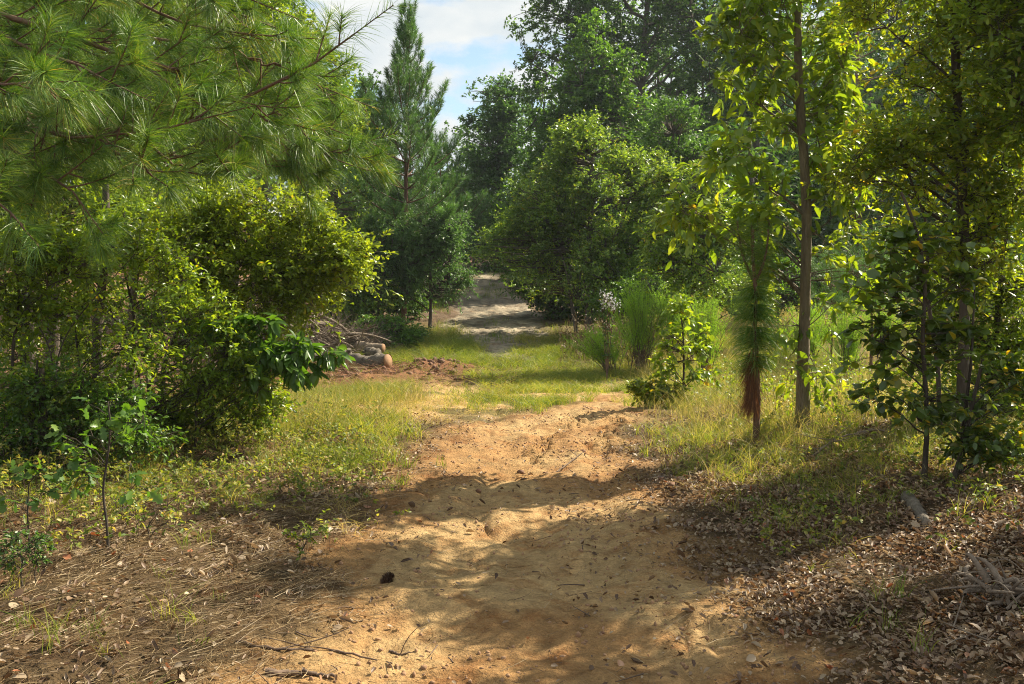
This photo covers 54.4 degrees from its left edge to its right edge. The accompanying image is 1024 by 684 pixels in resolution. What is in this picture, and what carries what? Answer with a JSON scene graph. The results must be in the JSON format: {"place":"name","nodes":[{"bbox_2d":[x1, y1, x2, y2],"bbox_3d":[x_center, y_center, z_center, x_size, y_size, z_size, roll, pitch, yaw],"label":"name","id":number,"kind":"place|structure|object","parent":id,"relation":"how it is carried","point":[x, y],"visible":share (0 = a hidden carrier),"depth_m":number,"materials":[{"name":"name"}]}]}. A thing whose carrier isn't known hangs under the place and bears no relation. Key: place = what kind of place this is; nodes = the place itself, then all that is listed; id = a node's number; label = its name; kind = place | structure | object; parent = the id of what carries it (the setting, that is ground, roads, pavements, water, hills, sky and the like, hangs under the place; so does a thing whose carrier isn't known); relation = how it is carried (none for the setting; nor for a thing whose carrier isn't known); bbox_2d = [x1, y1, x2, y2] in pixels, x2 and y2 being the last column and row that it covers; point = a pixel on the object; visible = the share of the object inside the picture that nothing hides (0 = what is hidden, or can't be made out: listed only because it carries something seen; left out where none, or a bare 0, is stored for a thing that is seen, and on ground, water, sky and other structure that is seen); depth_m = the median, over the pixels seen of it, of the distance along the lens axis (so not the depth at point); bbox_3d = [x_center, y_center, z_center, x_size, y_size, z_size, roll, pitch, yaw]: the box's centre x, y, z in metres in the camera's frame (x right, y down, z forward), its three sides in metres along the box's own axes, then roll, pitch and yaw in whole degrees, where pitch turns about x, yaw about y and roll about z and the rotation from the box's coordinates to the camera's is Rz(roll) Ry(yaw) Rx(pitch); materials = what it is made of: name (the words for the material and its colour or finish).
{"place":"outdoors","nodes":[
{"label":"outdoors","id":0,"kind":"place"},
{"bbox_2d":[444,262,546,358],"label":"sandy track","id":1,"kind":"structure","parent":0,"point":[475,310],"depth_m":27.33,"materials":[{"name":"beige sand"}]},
{"bbox_2d":[35,0,974,230],"label":"sky","id":2,"kind":"structure","parent":0,"point":[465,40],"materials":[{"name":"white"}]},
{"bbox_2d":[0,199,1023,683],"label":"ground","id":3,"kind":"structure","parent":0,"point":[58,657],"depth_m":5.45,"materials":[{"name":"soil"}]},
{"bbox_2d":[0,524,56,586],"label":"seedling","id":4,"kind":"object","parent":3,"relation":"on","point":[34,546],"visible":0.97,"depth_m":5.00,"materials":[{"name":"green plant"}]},
{"bbox_2d":[0,447,91,541],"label":"oak seedling","id":5,"kind":"object","parent":3,"relation":"on","point":[52,493],"visible":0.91,"depth_m":5.64,"materials":[{"name":"green plant"}]},
{"bbox_2d":[0,273,137,374],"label":"slope shrub","id":6,"kind":"object","parent":3,"relation":"on","point":[42,343],"visible":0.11,"depth_m":16.81,"materials":[{"name":"green plant"}]},
{"bbox_2d":[0,203,171,468],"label":"leafy sapling","id":7,"kind":"object","parent":3,"relation":"on","point":[63,267],"visible":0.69,"depth_m":7.93,"materials":[{"name":"green plant"}]},
{"bbox_2d":[0,90,176,375],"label":"yellow green tree","id":8,"kind":"object","parent":3,"relation":"on","point":[87,194],"visible":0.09,"depth_m":13.23,"materials":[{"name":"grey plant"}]},
{"bbox_2d":[0,352,188,481],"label":"leafy thicket","id":9,"kind":"object","parent":3,"relation":"on","point":[40,397],"visible":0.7,"depth_m":7.77,"materials":[{"name":"green plant"}]},
{"bbox_2d":[0,252,189,384],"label":"leafy sapling","id":10,"kind":"object","parent":3,"relation":"on","point":[121,328],"visible":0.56,"depth_m":8.39,"materials":[{"name":"green plant"}]},
{"bbox_2d":[27,185,170,375],"bbox_3d":[-5.145,-0.506,12.803,2.396,3.025,1.624,0,3,0],"label":"understory tree","id":11,"kind":"object","parent":3,"relation":"on","point":[105,194],"visible":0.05,"depth_m":12.73,"materials":[{"name":"green plant"}]},
{"bbox_2d":[44,396,165,549],"bbox_3d":[-2.306,0.780,5.665,0.653,0.964,0.366,0,3,0],"label":"oak seedling","id":12,"kind":"object","parent":3,"relation":"on","point":[115,424],"visible":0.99,"depth_m":5.63,"materials":[{"name":"green plant"}]},
{"bbox_2d":[74,190,209,391],"bbox_3d":[-4.369,-0.413,12.125,1.587,2.818,1.548,2,4,27],"label":"understory tree","id":13,"kind":"object","parent":3,"relation":"on","point":[140,215],"visible":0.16,"depth_m":12.02,"materials":[{"name":"green plant"}]},
{"bbox_2d":[9,212,288,455],"bbox_3d":[-3.205,0.002,8.808,2.587,2.296,1.188,0,3,0],"label":"leafy sapling","id":14,"kind":"object","parent":3,"relation":"on","point":[214,377],"visible":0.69,"depth_m":8.74,"materials":[{"name":"green plant"}]},
{"bbox_2d":[111,492,186,536],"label":"seedling","id":15,"kind":"object","parent":3,"relation":"on","point":[154,508],"visible":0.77,"depth_m":5.92,"materials":[{"name":"green plant"}]},
{"bbox_2d":[0,0,298,371],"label":"pine tree","id":16,"kind":"object","parent":3,"relation":"on","point":[267,15],"visible":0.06,"depth_m":15.13,"materials":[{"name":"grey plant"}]},
{"bbox_2d":[0,310,342,390],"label":"slope brush","id":17,"kind":"object","parent":3,"relation":"on","point":[141,374],"visible":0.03,"depth_m":17.87,"materials":[{"name":"green plant"}]},
{"bbox_2d":[107,280,258,380],"bbox_3d":[-5.084,-0.126,15.533,2.525,1.987,1.519,0,3,0],"label":"slope shrub","id":18,"kind":"object","parent":3,"relation":"on","point":[143,315],"visible":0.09,"depth_m":15.43,"materials":[{"name":"green plant"}]},
{"bbox_2d":[0,0,408,226],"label":"pine tree","id":19,"kind":"object","parent":3,"relation":"on","point":[294,166],"visible":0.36,"depth_m":8.64,"materials":[{"name":"green plant"}]},
{"bbox_2d":[0,0,418,286],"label":"pine tree","id":20,"kind":"object","parent":3,"relation":"on","point":[36,77],"visible":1,"depth_m":5.75,"materials":[{"name":"green plant"}]},
{"bbox_2d":[137,338,305,446],"bbox_3d":[-2.863,0.527,9.487,1.788,1.226,0.969,0,3,0],"label":"leafy thicket","id":21,"kind":"object","parent":3,"relation":"on","point":[244,415],"visible":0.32,"depth_m":9.41,"materials":[{"name":"green plant"}]},
{"bbox_2d":[118,156,403,421],"bbox_3d":[-2.435,-0.397,9.775,2.669,2.893,1.541,1,4,14],"label":"water oak shrub","id":22,"kind":"object","parent":3,"relation":"on","point":[290,287],"visible":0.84,"depth_m":9.53,"materials":[{"name":"green plant"}]},
{"bbox_2d":[183,312,355,453],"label":"hickory sapling","id":23,"kind":"object","parent":3,"relation":"on","point":[288,360],"visible":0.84,"depth_m":8.83,"materials":[{"name":"green plant"}]},
{"bbox_2d":[176,0,383,289],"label":"pine tree","id":24,"kind":"object","parent":3,"relation":"on","point":[361,125],"visible":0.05,"depth_m":23.49,"materials":[{"name":"green plant"}]},
{"bbox_2d":[185,284,407,354],"bbox_3d":[-4.574,-0.310,20.817,4.847,2.053,5.188,-1,4,-14],"label":"brush pile","id":25,"kind":"object","parent":3,"relation":"on","point":[352,338],"visible":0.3,"depth_m":20.35,"materials":[{"name":"grey wood"}]},
{"bbox_2d":[281,321,328,329],"bbox_3d":[-4.213,-0.329,20.313,1.027,0.185,0.136,-3,4,-36],"label":"cut log","id":26,"kind":"object","parent":25,"relation":"on","point":[318,325],"visible":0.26,"depth_m":20.41,"materials":[{"name":"grey wood"}]},
{"bbox_2d":[354,341,384,351],"bbox_3d":[-2.877,0.105,20.151,0.629,0.248,0.236,1,4,19],"label":"cut log","id":27,"kind":"object","parent":25,"relation":"on","point":[381,347],"visible":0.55,"depth_m":20.07,"materials":[{"name":"grey wood"}]},
{"bbox_2d":[363,347,381,355],"bbox_3d":[-2.775,0.224,19.614,0.390,0.256,0.247,2,4,24],"label":"cut log","id":28,"kind":"object","parent":25,"relation":"on","point":[368,351],"visible":0.55,"depth_m":19.53,"materials":[{"name":"grey wood"}]},
{"bbox_2d":[281,520,328,568],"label":"seedling","id":29,"kind":"object","parent":3,"relation":"on","point":[308,537],"visible":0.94,"depth_m":5.46,"materials":[{"name":"green plant"}]},
{"bbox_2d":[271,152,388,259],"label":"young pine tree","id":30,"kind":"object","parent":3,"relation":"on","point":[342,177],"visible":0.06,"depth_m":28.71,"materials":[{"name":"green plant"}]},
{"bbox_2d":[267,175,410,326],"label":"viny tree","id":31,"kind":"object","parent":3,"relation":"on","point":[360,299],"visible":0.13,"depth_m":24.71,"materials":[{"name":"green plant"}]},
{"bbox_2d":[308,357,369,372],"bbox_3d":[-3.133,0.422,17.778,1.308,0.367,1.024,0,3,0],"label":"straw heap","id":32,"kind":"object","parent":3,"relation":"on","point":[349,363],"visible":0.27,"depth_m":17.63,"materials":[{"name":"brown plant"}]},
{"bbox_2d":[333,348,365,364],"bbox_3d":[-3.034,0.336,18.733,0.822,0.464,0.393,3,4,36],"label":"cut log","id":33,"kind":"object","parent":3,"relation":"on","point":[358,357],"visible":0.25,"depth_m":18.51,"materials":[{"name":"grey wood"}]},
{"bbox_2d":[140,355,571,391],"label":"red soil clods","id":34,"kind":"object","parent":3,"relation":"on","point":[441,360],"visible":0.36,"depth_m":17.31,"materials":[{"name":"brown soil"}]},
{"bbox_2d":[326,72,400,227],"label":"young pine tree","id":35,"kind":"object","parent":3,"relation":"on","point":[364,83],"visible":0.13,"depth_m":30.50,"materials":[{"name":"green plant"}]},
{"bbox_2d":[360,353,392,367],"bbox_3d":[-2.617,0.413,18.494,0.788,0.433,0.360,2,4,27],"label":"cut log","id":36,"kind":"object","parent":3,"relation":"on","point":[379,359],"visible":0.52,"depth_m":18.35,"materials":[{"name":"grey wood"}]},
{"bbox_2d":[331,69,447,227],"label":"distant tree","id":37,"kind":"object","parent":3,"relation":"on","point":[395,194],"visible":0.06,"depth_m":37.36,"materials":[{"name":"green plant"}]},
{"bbox_2d":[351,312,433,350],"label":"leafy bush","id":38,"kind":"object","parent":3,"relation":"on","point":[408,334],"visible":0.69,"depth_m":21.40,"materials":[{"name":"green plant"}]},
{"bbox_2d":[348,274,436,319],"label":"dark bush","id":39,"kind":"object","parent":3,"relation":"on","point":[419,308],"visible":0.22,"depth_m":26.75,"materials":[{"name":"green plant"}]},
{"bbox_2d":[342,0,472,320],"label":"young pine tree","id":40,"kind":"object","parent":3,"relation":"on","point":[388,113],"visible":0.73,"depth_m":25.32,"materials":[{"name":"green plant"}]},
{"bbox_2d":[345,202,482,327],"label":"holly tree","id":41,"kind":"object","parent":3,"relation":"on","point":[434,246],"visible":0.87,"depth_m":24.68,"materials":[{"name":"green plant"}]},
{"bbox_2d":[408,127,491,299],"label":"young pine tree","id":42,"kind":"object","parent":3,"relation":"on","point":[478,202],"visible":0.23,"depth_m":31.61,"materials":[{"name":"green plant"}]},
{"bbox_2d":[411,138,510,254],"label":"undergrowth tree","id":43,"kind":"object","parent":3,"relation":"on","point":[461,162],"visible":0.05,"depth_m":64.31,"materials":[{"name":"green plant"}]},
{"bbox_2d":[434,68,540,272],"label":"broadleaf tree","id":44,"kind":"object","parent":3,"relation":"on","point":[500,117],"visible":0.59,"depth_m":45.95,"materials":[{"name":"green plant"}]},
{"bbox_2d":[334,264,663,345],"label":"verge grass","id":45,"kind":"structure","parent":3,"relation":"on","point":[490,336],"depth_m":26.35,"materials":[{"name":"green plant"}]},
{"bbox_2d":[479,173,528,280],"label":"roadside tree","id":46,"kind":"object","parent":3,"relation":"on","point":[504,205],"visible":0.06,"depth_m":39.74,"materials":[{"name":"green plant"}]},
{"bbox_2d":[0,397,1023,683],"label":"leaf litter","id":47,"kind":"object","parent":3,"relation":"on","point":[928,659],"visible":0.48,"depth_m":5.49,"materials":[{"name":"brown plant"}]},
{"bbox_2d":[0,430,1023,683],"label":"pine straw","id":48,"kind":"object","parent":3,"relation":"on","point":[82,550],"visible":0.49,"depth_m":5.11,"materials":[{"name":"brown plant"}]},
{"bbox_2d":[0,392,1023,683],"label":"grass tufts","id":49,"kind":"object","parent":3,"relation":"on","point":[654,438],"visible":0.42,"depth_m":7.91,"materials":[{"name":"green plant"}]},
{"bbox_2d":[0,381,1023,571],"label":"weeds","id":50,"kind":"object","parent":3,"relation":"on","point":[225,466],"visible":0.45,"depth_m":7.20,"materials":[{"name":"green plant"}]},
{"bbox_2d":[1,0,1023,298],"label":"woods","id":51,"kind":"object","parent":3,"relation":"on","point":[831,226],"visible":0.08,"depth_m":36.43,"materials":[{"name":"green plant"}]},
{"bbox_2d":[3,390,1023,535],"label":"dry thatch","id":52,"kind":"object","parent":3,"relation":"on","point":[441,400],"visible":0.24,"depth_m":8.78,"materials":[{"name":"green plant"}]},
{"bbox_2d":[180,320,907,444],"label":"meadow grass","id":53,"kind":"structure","parent":3,"relation":"on","point":[539,380],"depth_m":17.16,"materials":[{"name":"green plant"}]},
{"bbox_2d":[494,244,645,320],"bbox_3d":[1.763,-1.759,26.941,4.482,2.932,2.540,0,3,0],"label":"shady bush","id":54,"kind":"object","parent":3,"relation":"on","point":[562,311],"visible":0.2,"depth_m":26.70,"materials":[{"name":"green plant"}]},
{"bbox_2d":[484,7,660,258],"bbox_3d":[2.660,-6.670,34.770,6.520,9.942,4.909,2,4,30],"label":"sweetgum tree","id":55,"kind":"object","parent":3,"relation":"on","point":[588,89],"visible":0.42,"depth_m":34.07,"materials":[{"name":"green plant"}]},
{"bbox_2d":[464,105,691,333],"bbox_3d":[1.768,-2.846,23.825,5.863,5.501,3.380,0,3,0],"label":"leaved oak","id":56,"kind":"object","parent":3,"relation":"on","point":[550,226],"visible":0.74,"depth_m":23.60,"materials":[{"name":"green plant"}]},
{"bbox_2d":[143,288,1023,479],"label":"tall grass","id":57,"kind":"structure","parent":3,"relation":"on","point":[685,410],"depth_m":11.38,"materials":[{"name":"green plant"}]},
{"bbox_2d":[562,323,632,374],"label":"feathery shrub","id":58,"kind":"object","parent":3,"relation":"on","point":[595,348],"visible":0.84,"depth_m":18.02,"materials":[{"name":"green plant"}]},
{"bbox_2d":[592,289,620,379],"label":"flowering weed","id":59,"kind":"object","parent":3,"relation":"on","point":[607,355],"visible":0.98,"depth_m":17.21,"materials":[{"name":"green plant"}]},
{"bbox_2d":[504,0,729,142],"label":"tall oak tree","id":60,"kind":"object","parent":3,"relation":"on","point":[577,8],"visible":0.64,"depth_m":44.03,"materials":[{"name":"green plant"}]},
{"bbox_2d":[556,311,678,371],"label":"dry weeds","id":61,"kind":"object","parent":3,"relation":"on","point":[574,336],"visible":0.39,"depth_m":20.25,"materials":[{"name":"green plant"}]},
{"bbox_2d":[597,272,680,370],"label":"feathery shrub","id":62,"kind":"object","parent":3,"relation":"on","point":[640,321],"visible":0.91,"depth_m":18.43,"materials":[{"name":"green plant"}]},
{"bbox_2d":[581,265,720,332],"bbox_3d":[3.154,-0.939,22.511,3.155,1.970,1.861,0,3,0],"label":"clearing bush","id":63,"kind":"object","parent":3,"relation":"on","point":[621,284],"visible":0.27,"depth_m":22.31,"materials":[{"name":"green plant"}]},
{"bbox_2d":[624,375,693,407],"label":"shrub","id":64,"kind":"object","parent":3,"relation":"on","point":[641,389],"visible":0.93,"depth_m":12.82,"materials":[{"name":"green plant"}]},
{"bbox_2d":[646,282,699,352],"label":"feathery shrub","id":65,"kind":"object","parent":3,"relation":"on","point":[671,317],"visible":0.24,"depth_m":20.50,"materials":[{"name":"green plant"}]},
{"bbox_2d":[624,153,744,366],"bbox_3d":[3.401,-1.490,18.894,1.992,4.194,1.982,3,5,44],"label":"orange tinged tree","id":66,"kind":"object","parent":3,"relation":"on","point":[687,279],"visible":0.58,"depth_m":18.75,"materials":[{"name":"green plant"}]},
{"bbox_2d":[647,293,721,391],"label":"glossy sapling","id":67,"kind":"object","parent":3,"relation":"on","point":[696,348],"visible":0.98,"depth_m":12.96,"materials":[{"name":"green plant"}]},
{"bbox_2d":[608,90,762,294],"bbox_3d":[5.137,-4.105,29.761,4.924,6.772,3.526,0,3,0],"label":"shade tree","id":68,"kind":"object","parent":3,"relation":"on","point":[689,149],"visible":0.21,"depth_m":29.35,"materials":[{"name":"green plant"}]},
{"bbox_2d":[597,0,782,268],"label":"oak tree","id":69,"kind":"object","parent":3,"relation":"on","point":[695,69],"visible":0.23,"depth_m":42.13,"materials":[{"name":"green plant"}]},
{"bbox_2d":[675,289,737,372],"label":"feathery shrub","id":70,"kind":"object","parent":3,"relation":"on","point":[709,318],"visible":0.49,"depth_m":17.45,"materials":[{"name":"green plant"}]},
{"bbox_2d":[666,265,780,344],"bbox_3d":[4.476,-0.750,20.973,2.432,2.095,1.641,0,3,0],"label":"clearing bush","id":71,"kind":"object","parent":3,"relation":"on","point":[729,295],"visible":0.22,"depth_m":20.86,"materials":[{"name":"green plant"}]},
{"bbox_2d":[712,215,795,443],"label":"pine sapling","id":72,"kind":"object","parent":3,"relation":"on","point":[754,337],"visible":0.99,"depth_m":8.97,"materials":[{"name":"green plant"}]},
{"bbox_2d":[687,0,844,264],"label":"hazy oak tree","id":73,"kind":"object","parent":3,"relation":"on","point":[727,103],"visible":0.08,"depth_m":41.16,"materials":[{"name":"green plant"}]},
{"bbox_2d":[644,0,895,426],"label":"hickory tree","id":74,"kind":"object","parent":3,"relation":"on","point":[757,90],"visible":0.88,"depth_m":9.26,"materials":[{"name":"green plant"}]},
{"bbox_2d":[710,254,858,329],"bbox_3d":[6.873,-1.248,25.028,4.556,2.047,2.676,0,3,0],"label":"clearing bush","id":75,"kind":"object","parent":3,"relation":"on","point":[787,299],"visible":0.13,"depth_m":24.64,"materials":[{"name":"green plant"}]},
{"bbox_2d":[782,301,843,366],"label":"feathery shrub","id":76,"kind":"object","parent":3,"relation":"on","point":[812,344],"visible":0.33,"depth_m":18.47,"materials":[{"name":"green plant"}]},
{"bbox_2d":[621,334,1023,434],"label":"tall weeds","id":77,"kind":"object","parent":3,"relation":"on","point":[836,406],"visible":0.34,"depth_m":11.48,"materials":[{"name":"green plant"}]},
{"bbox_2d":[799,244,866,355],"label":"tree","id":78,"kind":"object","parent":3,"relation":"on","point":[813,286],"visible":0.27,"depth_m":19.85,"materials":[{"name":"green plant"}]},
{"bbox_2d":[793,422,895,459],"bbox_3d":[2.751,0.816,8.055,0.967,0.343,0.202,0,3,0],"label":"fallen stick","id":79,"kind":"object","parent":3,"relation":"on","point":[828,443],"visible":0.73,"depth_m":8.05,"materials":[{"name":"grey wood"}]},
{"bbox_2d":[811,306,882,377],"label":"feathery shrub","id":80,"kind":"object","parent":3,"relation":"on","point":[853,348],"visible":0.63,"depth_m":16.98,"materials":[{"name":"green plant"}]},
{"bbox_2d":[807,0,909,262],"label":"tall pine tree","id":81,"kind":"object","parent":3,"relation":"on","point":[856,82],"visible":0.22,"depth_m":35.61,"materials":[{"name":"green plant"}]},
{"bbox_2d":[811,218,917,378],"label":"sapling","id":82,"kind":"object","parent":3,"relation":"on","point":[862,269],"visible":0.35,"depth_m":16.99,"materials":[{"name":"green plant"}]},
{"bbox_2d":[855,302,917,368],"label":"feathery shrub","id":83,"kind":"object","parent":3,"relation":"on","point":[888,322],"visible":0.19,"depth_m":18.95,"materials":[{"name":"green plant"}]},
{"bbox_2d":[811,0,995,255],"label":"hazy broadleaf tree","id":84,"kind":"object","parent":3,"relation":"on","point":[871,84],"visible":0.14,"depth_m":39.14,"materials":[{"name":"green plant"}]},
{"bbox_2d":[799,0,1023,436],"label":"yellow oak tree","id":85,"kind":"object","parent":3,"relation":"on","point":[958,137],"visible":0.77,"depth_m":8.05,"materials":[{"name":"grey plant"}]},
{"bbox_2d":[900,490,931,526],"bbox_3d":[2.495,1.032,6.122,0.095,0.120,0.641,1,3,10],"label":"dead log","id":86,"kind":"object","parent":3,"relation":"on","point":[912,501],"visible":0.8,"depth_m":6.10,"materials":[{"name":"grey wood"}]},
{"bbox_2d":[827,192,1008,479],"bbox_3d":[2.719,0.011,6.712,1.141,2.035,0.733,0,3,0],"label":"round leaved sapling","id":87,"kind":"object","parent":3,"relation":"on","point":[887,344],"visible":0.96,"depth_m":6.67,"materials":[{"name":"green plant"}]},
{"bbox_2d":[815,238,1023,323],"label":"clearing bush","id":88,"kind":"object","parent":3,"relation":"on","point":[881,290],"visible":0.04,"depth_m":23.86,"materials":[{"name":"green plant"}]},
{"bbox_2d":[872,222,1023,429],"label":"yellow oak tree","id":89,"kind":"object","parent":3,"relation":"on","point":[1007,332],"visible":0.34,"depth_m":8.89,"materials":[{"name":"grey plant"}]},
{"bbox_2d":[885,0,1023,257],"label":"overhanging oak","id":90,"kind":"object","parent":3,"relation":"on","point":[965,11],"visible":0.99,"depth_m":7.45,"materials":[{"name":"green plant"}]},
{"bbox_2d":[926,593,995,647],"bbox_3d":[1.913,1.234,4.302,0.259,0.170,0.553,0,3,7],"label":"fallen stick","id":91,"kind":"object","parent":3,"relation":"on","point":[983,637],"visible":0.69,"depth_m":4.17,"materials":[{"name":"grey wood"}]},
{"bbox_2d":[918,348,1023,491],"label":"round leaved sapling","id":92,"kind":"object","parent":3,"relation":"on","point":[976,441],"visible":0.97,"depth_m":6.49,"materials":[{"name":"green plant"}]},
{"bbox_2d":[929,5,1023,227],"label":"corner tree","id":93,"kind":"object","parent":3,"relation":"on","point":[936,174],"visible":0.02,"depth_m":35.58,"materials":[{"name":"green plant"}]},
{"bbox_2d":[931,552,1023,613],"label":"driftwood tangle","id":94,"kind":"object","parent":3,"relation":"on","point":[1007,593],"visible":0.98,"depth_m":4.53,"materials":[{"name":"grey wood"}]},
{"bbox_2d":[972,223,1023,318],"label":"pine sapling","id":95,"kind":"object","parent":3,"relation":"on","point":[1012,240],"visible":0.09,"depth_m":17.95,"materials":[{"name":"green plant"}]},
{"bbox_2d":[232,393,858,683],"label":"dirt path","id":96,"kind":"structure","parent":0,"point":[572,667],"depth_m":5.40,"materials":[{"name":"soil"}]},
{"bbox_2d":[265,668,334,677],"bbox_3d":[-0.868,1.362,4.100,0.290,0.050,0.058,0,3,-5],"label":"fallen stick","id":97,"kind":"object","parent":96,"relation":"on","point":[276,672],"visible":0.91,"depth_m":4.10,"materials":[{"name":"wood"}]},
{"bbox_2d":[233,628,377,660],"bbox_3d":[-0.908,1.341,4.405,0.636,0.115,0.126,0,3,0],"label":"fallen stick","id":98,"kind":"object","parent":96,"relation":"on","point":[293,645],"visible":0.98,"depth_m":4.38,"materials":[{"name":"wood"}]},
{"bbox_2d":[380,571,394,583],"bbox_3d":[-0.681,1.291,5.439,0.084,0.077,0.075,0,3,0],"label":"pine cone","id":99,"kind":"object","parent":96,"relation":"on","point":[387,577],"visible":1,"depth_m":5.42,"materials":[{"name":"brown plant"}]},
{"bbox_2d":[388,623,423,654],"bbox_3d":[-0.475,1.343,4.487,0.162,0.133,0.038,-1,3,-11],"label":"fallen stick","id":100,"kind":"object","parent":96,"relation":"on","point":[394,652],"visible":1,"depth_m":4.48,"materials":[{"name":"wood"}]},
{"bbox_2d":[242,403,858,683],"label":"clay crumbs","id":101,"kind":"object","parent":96,"relation":"on","point":[577,634],"visible":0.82,"depth_m":5.90,"materials":[{"name":"brown soil"}]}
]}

